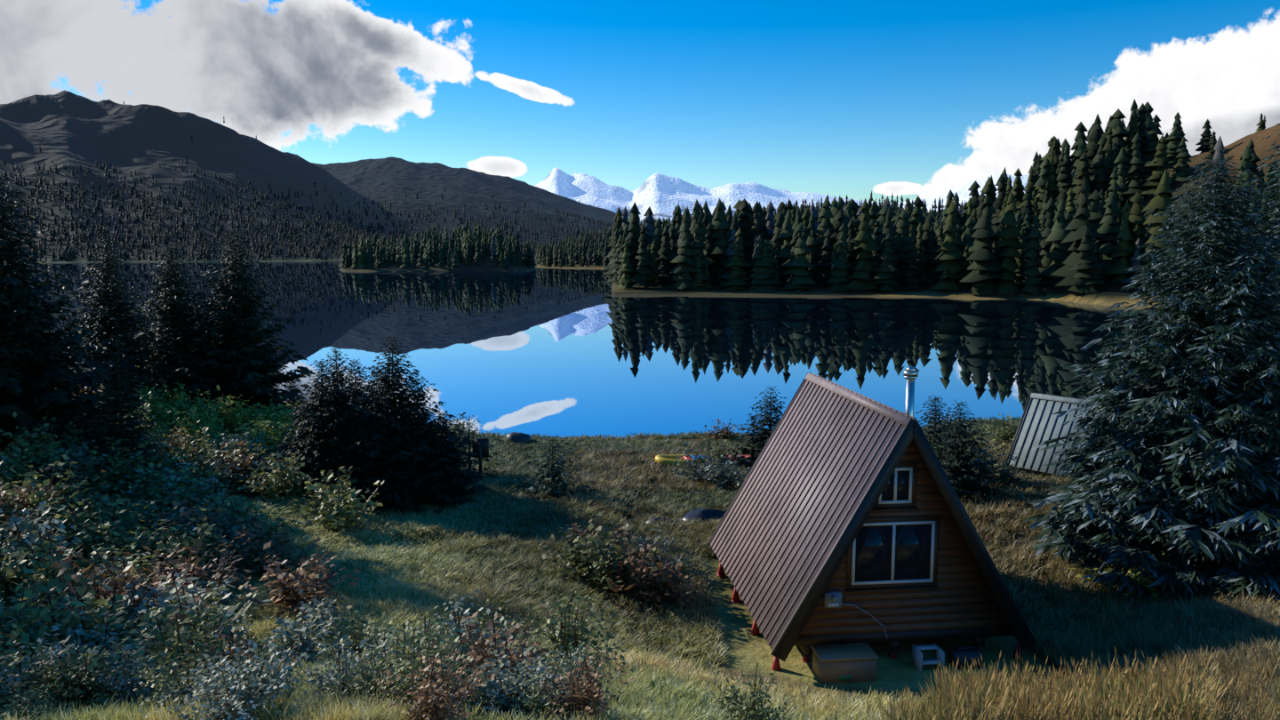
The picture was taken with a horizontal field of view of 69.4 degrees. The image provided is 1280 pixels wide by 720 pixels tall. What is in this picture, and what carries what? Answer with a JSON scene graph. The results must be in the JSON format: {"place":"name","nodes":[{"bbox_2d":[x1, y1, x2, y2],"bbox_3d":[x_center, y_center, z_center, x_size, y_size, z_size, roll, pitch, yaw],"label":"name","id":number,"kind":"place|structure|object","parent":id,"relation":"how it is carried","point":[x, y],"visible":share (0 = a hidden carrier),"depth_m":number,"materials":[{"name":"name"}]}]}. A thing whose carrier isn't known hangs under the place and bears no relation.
{"place":"outdoors","nodes":[
{"label":"outdoors","id":0,"kind":"place"},
{"bbox_2d":[0,146,547,261],"bbox_3d":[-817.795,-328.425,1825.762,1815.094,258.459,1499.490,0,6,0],"label":"forest mountain","id":1,"kind":"structure","parent":0,"point":[146,207],"depth_m":1762.92,"materials":[{"name":"green plant"}]},
{"bbox_2d":[4,261,1218,438],"bbox_3d":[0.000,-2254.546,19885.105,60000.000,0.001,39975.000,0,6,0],"label":"lake","id":2,"kind":"structure","parent":0,"point":[559,354],"depth_m":116.31,"materials":[{"name":"liquid"}]},
{"bbox_2d":[338,220,536,269],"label":"conifer trees","id":3,"kind":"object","parent":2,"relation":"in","point":[383,252],"depth_m":644.81,"materials":[{"name":"green plant"}]},
{"bbox_2d":[0,90,1279,702],"bbox_3d":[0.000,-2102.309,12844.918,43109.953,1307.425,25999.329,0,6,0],"label":"terrain","id":4,"kind":"structure","parent":0,"point":[69,132],"depth_m":2228.29,"materials":[{"name":"grey stone"}]},
{"bbox_2d":[0,171,316,488],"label":"spruce trees","id":5,"kind":"object","parent":4,"relation":"on","point":[36,364],"visible":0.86,"depth_m":33.06,"materials":[{"name":"green plant"}]},
{"bbox_2d":[122,101,614,245],"bbox_3d":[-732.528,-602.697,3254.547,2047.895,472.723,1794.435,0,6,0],"label":"forest mountain","id":6,"kind":"structure","parent":4,"relation":"on","point":[505,227],"depth_m":2982.84,"materials":[{"name":"green plant"}]},
{"bbox_2d":[269,336,491,515],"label":"spruce trees","id":7,"kind":"object","parent":4,"relation":"on","point":[374,438],"visible":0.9,"depth_m":27.39,"materials":[{"name":"green plant"}]},
{"bbox_2d":[472,438,488,480],"bbox_3d":[-5.495,3.468,31.863,0.560,1.540,0.145,0,6,0],"label":"sign post","id":8,"kind":"object","parent":4,"relation":"on","point":[480,450],"visible":0.88,"depth_m":31.83,"materials":[{"name":"wood"}]},
{"bbox_2d":[0,366,1223,719],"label":"willow shrubs","id":9,"kind":"object","parent":4,"relation":"on","point":[89,644],"visible":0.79,"depth_m":16.39,"materials":[{"name":"green plant"}]},
{"bbox_2d":[0,414,1279,719],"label":"short grass","id":10,"kind":"structure","parent":4,"relation":"on","point":[496,562],"depth_m":18.81,"materials":[{"name":"green plant"}]},
{"bbox_2d":[654,453,714,467],"bbox_3d":[1.865,3.721,34.662,2.643,0.380,1.328,0,6,0],"label":"yellow packraft","id":11,"kind":"object","parent":4,"relation":"on","point":[663,459],"visible":0.41,"depth_m":34.18,"materials":[{"name":"yellow plastic"}]},
{"bbox_2d":[679,508,726,524],"bbox_3d":[1.900,4.470,25.791,1.632,0.677,0.888,-1,7,-11],"label":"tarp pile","id":12,"kind":"object","parent":4,"relation":"on","point":[703,514],"visible":0.38,"depth_m":25.59,"materials":[{"name":"blue plastic"}]},
{"bbox_2d":[682,454,750,467],"bbox_3d":[2.951,3.776,34.846,2.667,0.380,1.286,0,6,0],"label":"red packraft","id":13,"kind":"object","parent":4,"relation":"on","point":[684,457],"visible":0.2,"depth_m":34.67,"materials":[{"name":"red plastic"}]},
{"bbox_2d":[707,366,1036,683],"bbox_3d":[4.351,2.572,18.813,4.820,5.270,6.600,-1,7,-6],"label":"cabin","id":14,"kind":"object","parent":4,"relation":"on","point":[844,533],"visible":1,"depth_m":16.58,"materials":[{"name":"brown metal"}]},
{"bbox_2d":[464,443,1279,719],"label":"tall golden grass","id":15,"kind":"structure","parent":4,"relation":"on","point":[1134,694],"depth_m":8.85,"materials":[{"name":"plant"}]},
{"bbox_2d":[1005,392,1122,480],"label":"shed","id":16,"kind":"structure","parent":4,"relation":"on","point":[1038,424],"depth_m":30.03,"materials":[{"name":"grey metal"}]},
{"bbox_2d":[1020,123,1279,601],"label":"spruce tree","id":17,"kind":"object","parent":4,"relation":"on","point":[1185,469],"visible":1,"depth_m":18.56,"materials":[{"name":"green plant"}]},
{"bbox_2d":[0,0,1279,202],"label":"sky","id":18,"kind":"structure","parent":0,"point":[910,99],"materials":[{"name":"blue"}]},
{"bbox_2d":[536,221,934,267],"bbox_3d":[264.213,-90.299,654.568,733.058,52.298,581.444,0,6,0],"label":"conifer trees","id":19,"kind":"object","parent":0,"point":[594,254],"depth_m":780.17,"materials":[{"name":"green plant"}]},
{"bbox_2d":[534,190,966,264],"bbox_3d":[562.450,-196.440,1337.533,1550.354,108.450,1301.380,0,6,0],"label":"forest hill","id":20,"kind":"structure","parent":0,"point":[593,236],"depth_m":1160.85,"materials":[{"name":"green plant"}]},
{"bbox_2d":[600,98,1279,295],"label":"conifer forest","id":21,"kind":"object","parent":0,"point":[1060,222],"visible":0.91,"depth_m":268.27,"materials":[{"name":"green plant"}]}
]}

